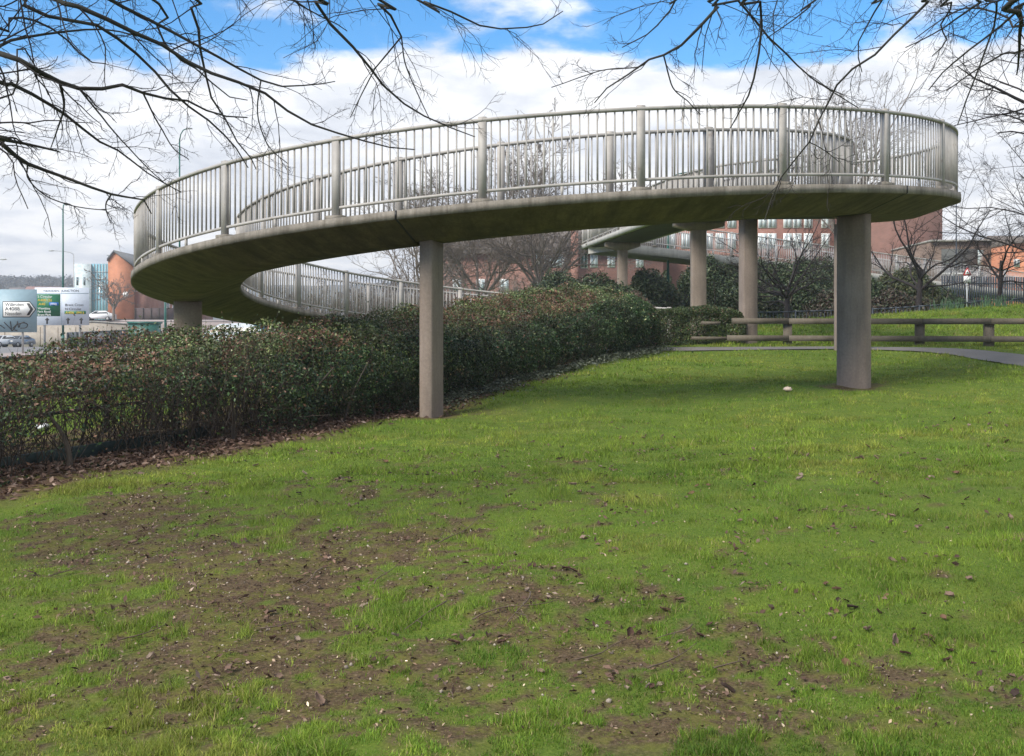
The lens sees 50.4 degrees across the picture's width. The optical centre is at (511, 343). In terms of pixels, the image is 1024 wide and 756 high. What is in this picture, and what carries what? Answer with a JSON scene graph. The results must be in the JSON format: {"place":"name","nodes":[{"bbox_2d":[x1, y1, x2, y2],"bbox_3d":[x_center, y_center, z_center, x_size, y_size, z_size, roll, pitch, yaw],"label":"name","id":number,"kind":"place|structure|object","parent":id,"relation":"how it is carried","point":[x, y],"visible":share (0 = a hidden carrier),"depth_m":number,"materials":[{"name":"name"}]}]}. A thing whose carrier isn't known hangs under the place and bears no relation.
{"place":"outdoors","nodes":[
{"label":"outdoors","id":0,"kind":"place"},
{"bbox_2d":[0,347,83,352],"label":"road","id":1,"kind":"structure","parent":0,"point":[8,349],"depth_m":96.12,"materials":[{"name":"asphalt"}]},
{"bbox_2d":[0,335,14,346],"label":"oncoming car","id":2,"kind":"object","parent":1,"relation":"on","point":[4,339],"visible":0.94,"depth_m":129.67,"materials":[{"name":"paint"}]},
{"bbox_2d":[3,335,35,346],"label":"oncoming car","id":3,"kind":"object","parent":1,"relation":"on","point":[17,340],"visible":0.86,"depth_m":131.36,"materials":[{"name":"paint"}]},
{"bbox_2d":[0,347,149,357],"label":"pavement","id":4,"kind":"structure","parent":0,"point":[9,354],"depth_m":61.48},
{"bbox_2d":[0,289,36,352],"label":"direction sign","id":5,"kind":"object","parent":4,"relation":"on","point":[18,310],"visible":1,"depth_m":61.95,"materials":[{"name":"metal"}]},
{"bbox_2d":[35,288,88,350],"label":"direction sign","id":6,"kind":"object","parent":4,"relation":"on","point":[58,306],"visible":1,"depth_m":83.94,"materials":[{"name":"white metal"}]},
{"bbox_2d":[127,322,162,346],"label":"street cabinet","id":7,"kind":"object","parent":4,"relation":"on","point":[152,326],"visible":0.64,"depth_m":95.40,"materials":[{"name":"metal"}]},
{"bbox_2d":[164,302,166,338],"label":"bollard post","id":8,"kind":"object","parent":4,"relation":"on","point":[165,313],"visible":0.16,"depth_m":99.91,"materials":[{"name":"metal"}]},
{"bbox_2d":[84,269,142,320],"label":"bare tree","id":9,"kind":"object","parent":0,"point":[115,300],"visible":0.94,"depth_m":140.69,"materials":[{"name":"brown plant"}]},
{"bbox_2d":[108,321,233,321],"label":"side road","id":10,"kind":"structure","parent":0,"point":[163,321],"depth_m":150.60,"materials":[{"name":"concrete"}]},
{"bbox_2d":[90,320,382,342],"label":"embankment","id":11,"kind":"structure","parent":0,"point":[213,324],"depth_m":149.94,"materials":[{"name":"concrete"}]},
{"bbox_2d":[89,311,116,320],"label":"parked car","id":12,"kind":"object","parent":11,"relation":"on","point":[98,315],"visible":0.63,"depth_m":151.04,"materials":[{"name":"paint"}]},
{"bbox_2d":[107,250,163,319],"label":"brick house","id":13,"kind":"structure","parent":11,"relation":"on","point":[120,263],"depth_m":160.00,"materials":[{"name":"brick"}]},
{"bbox_2d":[135,308,173,319],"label":"board fence","id":14,"kind":"object","parent":11,"relation":"on","point":[151,313],"visible":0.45,"depth_m":158.40,"materials":[{"name":"grey wood"}]},
{"bbox_2d":[167,303,212,319],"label":"apartment block","id":15,"kind":"structure","parent":11,"relation":"on","point":[203,316],"depth_m":188.00,"materials":[{"name":"beige brick"}]},
{"bbox_2d":[213,282,419,319],"bbox_3d":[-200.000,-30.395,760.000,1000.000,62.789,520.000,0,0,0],"label":"hills","id":16,"kind":"structure","parent":0,"point":[322,294],"depth_m":690.22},
{"bbox_2d":[0,274,246,289],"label":"wood","id":17,"kind":"object","parent":16,"relation":"on","point":[8,282],"visible":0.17,"depth_m":700.07,"materials":[{"name":"plant"}]},
{"bbox_2d":[0,301,1023,755],"bbox_3d":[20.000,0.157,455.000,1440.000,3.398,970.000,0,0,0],"label":"ground","id":18,"kind":"structure","parent":0,"point":[638,743],"depth_m":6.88,"materials":[{"name":"plant"}]},
{"bbox_2d":[0,321,127,346],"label":"retaining wall","id":19,"kind":"structure","parent":18,"relation":"on","point":[54,332],"depth_m":147.00,"materials":[{"name":"concrete"}]},
{"bbox_2d":[61,204,66,349],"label":"street lamp","id":20,"kind":"object","parent":18,"relation":"on","point":[63,336],"visible":0.59,"depth_m":87.95,"materials":[{"name":"metal"}]},
{"bbox_2d":[74,255,116,319],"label":"glass building","id":21,"kind":"structure","parent":18,"relation":"on","point":[81,275],"depth_m":230.93,"materials":[{"name":"teal"}]},
{"bbox_2d":[66,330,127,347],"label":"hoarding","id":22,"kind":"object","parent":18,"relation":"on","point":[68,334],"visible":0.25,"depth_m":112.00,"materials":[{"name":"grey metal"}]},
{"bbox_2d":[1,426,210,467],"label":"edging board","id":23,"kind":"object","parent":18,"relation":"on","point":[92,449],"visible":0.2,"depth_m":12.49,"materials":[{"name":"brown wood"}]},
{"bbox_2d":[118,624,165,640],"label":"fallen twig","id":24,"kind":"object","parent":18,"relation":"on","point":[142,633],"visible":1,"depth_m":5.87,"materials":[{"name":"wood"}]},
{"bbox_2d":[0,341,356,431],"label":"metal fence","id":25,"kind":"object","parent":18,"relation":"on","point":[19,357],"visible":0.05,"depth_m":14.67,"materials":[{"name":"metal"}]},
{"bbox_2d":[179,128,191,246],"bbox_3d":[-15.045,-4.532,50.080,0.650,10.835,0.128,0,0,-18],"label":"street lamp","id":26,"kind":"object","parent":18,"relation":"on","point":[179,175],"visible":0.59,"depth_m":49.97,"materials":[{"name":"metal"}]},
{"bbox_2d":[203,323,282,351],"bbox_3d":[-12.778,-0.215,50.004,4.250,1.430,1.780,0,0,8],"label":"parked car","id":27,"kind":"object","parent":18,"relation":"on","point":[244,325],"visible":0.02,"depth_m":49.23,"materials":[{"name":"paint"}]},
{"bbox_2d":[0,0,571,248],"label":"overhanging tree","id":28,"kind":"object","parent":18,"relation":"on","point":[40,73],"visible":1,"depth_m":7.72,"materials":[{"name":"brown plant"}]},
{"bbox_2d":[260,617,313,628],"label":"fallen twig","id":29,"kind":"object","parent":18,"relation":"on","point":[285,623],"visible":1,"depth_m":5.98,"materials":[{"name":"wood"}]},
{"bbox_2d":[269,567,323,592],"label":"fallen twig","id":30,"kind":"object","parent":18,"relation":"on","point":[303,584],"visible":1,"depth_m":6.75,"materials":[{"name":"wood"}]},
{"bbox_2d":[253,269,358,331],"bbox_3d":[-11.029,-1.789,59.968,7.531,4.921,7.249,0,0,0],"label":"bare shrub","id":31,"kind":"object","parent":18,"relation":"on","point":[304,306],"visible":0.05,"depth_m":59.72,"materials":[{"name":"brown plant"}]},
{"bbox_2d":[315,691,324,704],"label":"fallen leaf","id":32,"kind":"object","parent":18,"relation":"on","point":[320,699],"visible":1,"depth_m":4.91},
{"bbox_2d":[0,276,662,486],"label":"hedge","id":33,"kind":"object","parent":18,"relation":"on","point":[615,312],"visible":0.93,"depth_m":15.19,"materials":[{"name":"green plant"}]},
{"bbox_2d":[279,273,389,345],"bbox_3d":[-9.134,-1.467,56.452,4.971,4.295,5.968,0,0,38],"label":"bare shrub","id":34,"kind":"object","parent":18,"relation":"on","point":[334,312],"visible":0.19,"depth_m":56.07,"materials":[{"name":"brown plant"}]},
{"bbox_2d":[335,260,413,346],"bbox_3d":[-7.516,-1.883,59.693,4.945,5.271,8.087,0,0,9],"label":"bare shrub","id":35,"kind":"object","parent":18,"relation":"on","point":[394,272],"visible":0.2,"depth_m":58.78,"materials":[{"name":"brown plant"}]},
{"bbox_2d":[338,273,451,341],"bbox_3d":[-6.064,-1.867,57.656,6.630,4.874,5.946,0,0,0],"label":"bare shrub","id":36,"kind":"object","parent":18,"relation":"on","point":[418,286],"visible":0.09,"depth_m":57.71,"materials":[{"name":"brown plant"}]},
{"bbox_2d":[353,263,479,306],"bbox_3d":[-4.479,-2.292,62.423,8.669,5.678,6.797,0,0,0],"label":"bare shrub","id":37,"kind":"object","parent":18,"relation":"on","point":[448,277],"visible":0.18,"depth_m":61.02,"materials":[{"name":"brown plant"}]},
{"bbox_2d":[405,601,446,628],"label":"fallen twig","id":38,"kind":"object","parent":18,"relation":"on","point":[426,613],"visible":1,"depth_m":6.12,"materials":[{"name":"wood"}]},
{"bbox_2d":[346,182,506,300],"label":"bare tree","id":39,"kind":"object","parent":18,"relation":"on","point":[416,268],"visible":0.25,"depth_m":73.52,"materials":[{"name":"brown plant"}]},
{"bbox_2d":[376,144,571,298],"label":"bare tree","id":40,"kind":"object","parent":18,"relation":"on","point":[452,260],"visible":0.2,"depth_m":69.70,"materials":[{"name":"brown plant"}]},
{"bbox_2d":[443,283,506,331],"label":"bare shrub","id":41,"kind":"object","parent":18,"relation":"on","point":[464,296],"visible":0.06,"depth_m":59.89,"materials":[{"name":"brown plant"}]},
{"bbox_2d":[0,475,987,726],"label":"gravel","id":42,"kind":"structure","parent":18,"relation":"on","point":[608,700],"depth_m":6.20,"materials":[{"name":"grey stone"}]},
{"bbox_2d":[468,277,520,325],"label":"bare shrub","id":43,"kind":"object","parent":18,"relation":"on","point":[499,285],"visible":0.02,"depth_m":59.55,"materials":[{"name":"brown plant"}]},
{"bbox_2d":[0,372,1023,745],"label":"leaf litter","id":44,"kind":"object","parent":18,"relation":"on","point":[136,458],"visible":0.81,"depth_m":7.53,"materials":[{"name":"plant"}]},
{"bbox_2d":[472,597,552,619],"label":"fallen twig","id":45,"kind":"object","parent":18,"relation":"on","point":[506,606],"visible":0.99,"depth_m":6.16,"materials":[{"name":"wood"}]},
{"bbox_2d":[479,269,553,291],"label":"bare shrub","id":46,"kind":"object","parent":18,"relation":"on","point":[515,283],"visible":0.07,"depth_m":84.20,"materials":[{"name":"brown plant"}]},
{"bbox_2d":[408,98,651,286],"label":"bare tree","id":47,"kind":"object","parent":18,"relation":"on","point":[542,268],"visible":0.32,"depth_m":66.55,"materials":[{"name":"brown plant"}]},
{"bbox_2d":[131,102,960,417],"bbox_3d":[0.640,-2.224,34.684,16.770,7.632,39.139,0,0,0],"label":"spiral footbridge","id":48,"kind":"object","parent":18,"relation":"on","point":[219,276],"visible":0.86,"depth_m":17.12,"materials":[{"name":"concrete"}]},
{"bbox_2d":[400,345,702,411],"bbox_3d":[1.617,0.550,21.193,1.772,1.035,10.948,0,0,29],"label":"ivy ground cover","id":49,"kind":"object","parent":18,"relation":"on","point":[544,373],"visible":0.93,"depth_m":20.23,"materials":[{"name":"green plant"}]},
{"bbox_2d":[443,229,663,333],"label":"terraced house","id":50,"kind":"structure","parent":18,"relation":"on","point":[611,271],"depth_m":95.00,"materials":[{"name":"red brick"}]},
{"bbox_2d":[590,254,597,266],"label":"window","id":51,"kind":"structure","parent":50,"relation":"in","point":[595,257],"depth_m":94.93,"materials":[{"name":"glass"}]},
{"bbox_2d":[529,268,578,337],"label":"bush","id":52,"kind":"object","parent":18,"relation":"on","point":[549,281],"visible":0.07,"depth_m":59.48,"materials":[{"name":"green plant"}]},
{"bbox_2d":[567,269,615,319],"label":"bush","id":53,"kind":"object","parent":18,"relation":"on","point":[594,279],"visible":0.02,"depth_m":52.16,"materials":[{"name":"green plant"}]},
{"bbox_2d":[574,639,624,659],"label":"fallen twig","id":54,"kind":"object","parent":18,"relation":"on","point":[598,653],"visible":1,"depth_m":5.48,"materials":[{"name":"wood"}]},
{"bbox_2d":[603,278,647,327],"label":"bush","id":55,"kind":"object","parent":18,"relation":"on","point":[619,287],"visible":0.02,"depth_m":45.75,"materials":[{"name":"green plant"}]},
{"bbox_2d":[607,290,682,346],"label":"hedge","id":56,"kind":"object","parent":18,"relation":"on","point":[639,294],"visible":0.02,"depth_m":27.43,"materials":[{"name":"green plant"}]},
{"bbox_2d":[629,266,688,334],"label":"bush","id":57,"kind":"object","parent":18,"relation":"on","point":[657,290],"visible":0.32,"depth_m":50.02,"materials":[{"name":"green plant"}]},
{"bbox_2d":[651,270,682,336],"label":"bush","id":58,"kind":"object","parent":18,"relation":"on","point":[664,273],"visible":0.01,"depth_m":56.88,"materials":[{"name":"green plant"}]},
{"bbox_2d":[647,643,695,668],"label":"fallen twig","id":59,"kind":"object","parent":18,"relation":"on","point":[669,659],"visible":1,"depth_m":5.40,"materials":[{"name":"wood"}]},
{"bbox_2d":[676,265,689,328],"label":"bush","id":60,"kind":"object","parent":18,"relation":"on","point":[685,273],"visible":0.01,"depth_m":58.99,"materials":[{"name":"green plant"}]},
{"bbox_2d":[667,170,701,281],"bbox_3d":[8.545,-4.262,54.000,1.914,8.700,0.220,0,0,0],"label":"street lamp","id":61,"kind":"object","parent":18,"relation":"on","point":[668,244],"visible":0.09,"depth_m":53.95,"materials":[{"name":"metal"}]},
{"bbox_2d":[657,304,746,345],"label":"hedge","id":62,"kind":"object","parent":18,"relation":"on","point":[679,315],"visible":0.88,"depth_m":28.97,"materials":[{"name":"green plant"}]},
{"bbox_2d":[675,251,738,330],"bbox_3d":[9.044,-1.869,51.866,5.746,5.026,4.534,0,0,21],"label":"bush","id":63,"kind":"object","parent":18,"relation":"on","point":[713,283],"visible":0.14,"depth_m":51.27,"materials":[{"name":"green plant"}]},
{"bbox_2d":[691,321,726,339],"bbox_3d":[5.250,-0.335,28.715,1.011,0.495,0.063,0,0,9],"label":"wooden fence","id":64,"kind":"object","parent":18,"relation":"on","point":[708,338],"visible":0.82,"depth_m":28.70,"materials":[{"name":"wood"}]},
{"bbox_2d":[721,682,734,692],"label":"fallen leaf","id":65,"kind":"object","parent":18,"relation":"on","point":[730,688],"visible":1,"depth_m":5.04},
{"bbox_2d":[714,657,753,668],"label":"fallen twig","id":66,"kind":"object","parent":18,"relation":"on","point":[731,663],"visible":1,"depth_m":5.33,"materials":[{"name":"wood"}]},
{"bbox_2d":[708,280,794,327],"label":"bush","id":67,"kind":"object","parent":18,"relation":"on","point":[726,297],"visible":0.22,"depth_m":46.54,"materials":[{"name":"green plant"}]},
{"bbox_2d":[707,219,836,317],"bbox_3d":[10.131,-3.015,42.197,5.557,5.229,6.020,0,0,36],"label":"bare tree","id":68,"kind":"object","parent":18,"relation":"on","point":[787,294],"visible":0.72,"depth_m":41.98,"materials":[{"name":"brown plant"}]},
{"bbox_2d":[551,0,1023,230],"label":"overhanging tree","id":69,"kind":"object","parent":18,"relation":"on","point":[1014,10],"visible":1,"depth_m":7.37,"materials":[{"name":"brown plant"}]},
{"bbox_2d":[758,256,833,317],"bbox_3d":[14.066,-1.968,54.401,5.644,4.996,5.732,0,0,0],"label":"bush","id":70,"kind":"object","parent":18,"relation":"on","point":[801,297],"visible":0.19,"depth_m":53.99,"materials":[{"name":"green plant"}]},
{"bbox_2d":[663,209,941,289],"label":"brick building","id":71,"kind":"structure","parent":18,"relation":"on","point":[883,234],"depth_m":99.94,"materials":[{"name":"brick"}]},
{"bbox_2d":[682,234,689,248],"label":"window","id":72,"kind":"structure","parent":71,"relation":"in","point":[682,234],"depth_m":99.93,"materials":[{"name":"white paint"}]},
{"bbox_2d":[707,233,712,248],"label":"window","id":73,"kind":"structure","parent":71,"relation":"in","point":[709,239],"depth_m":99.93,"materials":[{"name":"glass"}]},
{"bbox_2d":[727,221,735,227],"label":"window","id":74,"kind":"structure","parent":71,"relation":"in","point":[732,224],"depth_m":99.93,"materials":[{"name":"glass"}]},
{"bbox_2d":[758,219,766,227],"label":"window","id":75,"kind":"structure","parent":71,"relation":"in","point":[761,223],"depth_m":99.93,"materials":[{"name":"glass"}]},
{"bbox_2d":[758,233,766,248],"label":"window","id":76,"kind":"structure","parent":71,"relation":"in","point":[759,234],"depth_m":99.93,"materials":[{"name":"glass"}]},
{"bbox_2d":[768,219,775,227],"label":"window","id":77,"kind":"structure","parent":71,"relation":"in","point":[771,222],"depth_m":99.93,"materials":[{"name":"glass"}]},
{"bbox_2d":[768,233,775,248],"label":"window","id":78,"kind":"structure","parent":71,"relation":"in","point":[773,235],"depth_m":99.93,"materials":[{"name":"glass"}]},
{"bbox_2d":[783,219,791,227],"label":"window","id":79,"kind":"structure","parent":71,"relation":"in","point":[787,223],"depth_m":99.93,"materials":[{"name":"glass"}]},
{"bbox_2d":[783,233,791,248],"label":"window","id":80,"kind":"structure","parent":71,"relation":"in","point":[784,234],"depth_m":99.93,"materials":[{"name":"glass"}]},
{"bbox_2d":[793,219,801,227],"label":"window","id":81,"kind":"structure","parent":71,"relation":"in","point":[798,221],"depth_m":99.93,"materials":[{"name":"glass"}]},
{"bbox_2d":[793,233,801,248],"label":"window","id":82,"kind":"structure","parent":71,"relation":"in","point":[795,239],"depth_m":99.93,"materials":[{"name":"glass"}]},
{"bbox_2d":[804,233,812,248],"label":"window","id":83,"kind":"structure","parent":71,"relation":"in","point":[811,234],"depth_m":99.93,"materials":[{"name":"glass"}]},
{"bbox_2d":[821,233,829,248],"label":"window","id":84,"kind":"structure","parent":71,"relation":"in","point":[828,243],"depth_m":99.93,"materials":[{"name":"glass"}]},
{"bbox_2d":[586,227,1023,301],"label":"access ramp","id":85,"kind":"structure","parent":18,"relation":"on","point":[653,252],"depth_m":55.44,"materials":[{"name":"concrete"}]},
{"bbox_2d":[801,288,833,317],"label":"bush","id":86,"kind":"object","parent":18,"relation":"on","point":[825,299],"visible":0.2,"depth_m":45.72,"materials":[{"name":"green plant"}]},
{"bbox_2d":[808,253,833,286],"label":"bush","id":87,"kind":"object","parent":18,"relation":"on","point":[830,269],"visible":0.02,"depth_m":57.31,"materials":[{"name":"green plant"}]},
{"bbox_2d":[773,36,952,233],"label":"bare tree","id":88,"kind":"object","parent":18,"relation":"on","point":[831,222],"visible":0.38,"depth_m":79.73,"materials":[{"name":"brown plant"}]},
{"bbox_2d":[727,318,1023,346],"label":"wooden fence","id":89,"kind":"object","parent":18,"relation":"on","point":[988,338],"visible":0.69,"depth_m":27.60,"materials":[{"name":"wood"}]},
{"bbox_2d":[871,275,883,298],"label":"bush","id":90,"kind":"object","parent":18,"relation":"on","point":[876,288],"visible":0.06,"depth_m":49.55,"materials":[{"name":"green plant"}]},
{"bbox_2d":[758,297,1023,317],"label":"metal railing","id":91,"kind":"object","parent":18,"relation":"on","point":[872,309],"visible":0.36,"depth_m":39.39,"materials":[{"name":"grey metal"}]},
{"bbox_2d":[871,287,936,314],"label":"bush","id":92,"kind":"object","parent":18,"relation":"on","point":[891,297],"visible":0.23,"depth_m":46.46,"materials":[{"name":"green plant"}]},
{"bbox_2d":[878,265,949,308],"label":"bush","id":93,"kind":"object","parent":18,"relation":"on","point":[931,293],"visible":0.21,"depth_m":51.53,"materials":[{"name":"green plant"}]},
{"bbox_2d":[868,165,996,310],"bbox_3d":[15.431,-3.685,40.251,6.336,5.882,7.173,0,0,-36],"label":"bare tree","id":94,"kind":"object","parent":18,"relation":"on","point":[919,287],"visible":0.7,"depth_m":40.43,"materials":[{"name":"brown plant"}]},
{"bbox_2d":[891,240,990,305],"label":"brick building","id":95,"kind":"structure","parent":18,"relation":"on","point":[940,254],"depth_m":88.00,"materials":[{"name":"brick"}]},
{"bbox_2d":[930,297,954,309],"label":"leaf clump","id":96,"kind":"object","parent":18,"relation":"on","point":[947,305],"visible":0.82,"depth_m":36.27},
{"bbox_2d":[879,88,1023,284],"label":"bare tree","id":97,"kind":"object","parent":18,"relation":"on","point":[994,238],"visible":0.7,"depth_m":35.81,"materials":[{"name":"brown plant"}]},
{"bbox_2d":[939,286,975,307],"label":"bush","id":98,"kind":"object","parent":18,"relation":"on","point":[953,294],"visible":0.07,"depth_m":53.74,"materials":[{"name":"green plant"}]},
{"bbox_2d":[946,297,973,308],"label":"leaf clump","id":99,"kind":"object","parent":18,"relation":"on","point":[956,304],"visible":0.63,"depth_m":36.26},
{"bbox_2d":[964,268,970,304],"bbox_3d":[20.942,-1.960,50.022,0.400,3.121,0.087,0,0,0],"label":"warning sign","id":100,"kind":"object","parent":18,"relation":"on","point":[966,276],"visible":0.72,"depth_m":49.99,"materials":[{"name":"metal"}]},
{"bbox_2d":[913,211,1023,303],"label":"bare tree","id":101,"kind":"object","parent":18,"relation":"on","point":[1000,277],"visible":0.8,"depth_m":37.92,"materials":[{"name":"brown plant"}]},
{"bbox_2d":[935,24,1023,192],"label":"bare tree","id":102,"kind":"object","parent":18,"relation":"on","point":[1012,112],"visible":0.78,"depth_m":27.63,"materials":[{"name":"brown plant"}]},
{"bbox_2d":[941,276,1023,306],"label":"palisade fence","id":103,"kind":"object","parent":18,"relation":"on","point":[996,288],"visible":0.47,"depth_m":62.98,"materials":[{"name":"grey metal"}]},
{"bbox_2d":[971,295,994,306],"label":"leaf clump","id":104,"kind":"object","parent":18,"relation":"on","point":[988,303],"visible":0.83,"depth_m":36.15,"materials":[{"name":"plant"}]},
{"bbox_2d":[990,294,1014,306],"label":"leaf clump","id":105,"kind":"object","parent":18,"relation":"on","point":[1001,301],"visible":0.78,"depth_m":36.04,"materials":[{"name":"plant"}]},
{"bbox_2d":[982,236,1023,305],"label":"brick house","id":106,"kind":"structure","parent":18,"relation":"on","point":[994,261],"depth_m":85.49,"materials":[{"name":"brick"}]},
{"bbox_2d":[1009,687,1019,696],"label":"fallen leaf","id":107,"kind":"object","parent":18,"relation":"on","point":[1014,692],"visible":0.98,"depth_m":4.90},
{"bbox_2d":[0,0,1023,285],"label":"sky","id":108,"kind":"structure","parent":0,"point":[25,245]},
{"bbox_2d":[578,346,1023,365],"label":"path","id":109,"kind":"structure","parent":0,"point":[1007,358],"depth_m":24.72,"materials":[{"name":"asphalt"}]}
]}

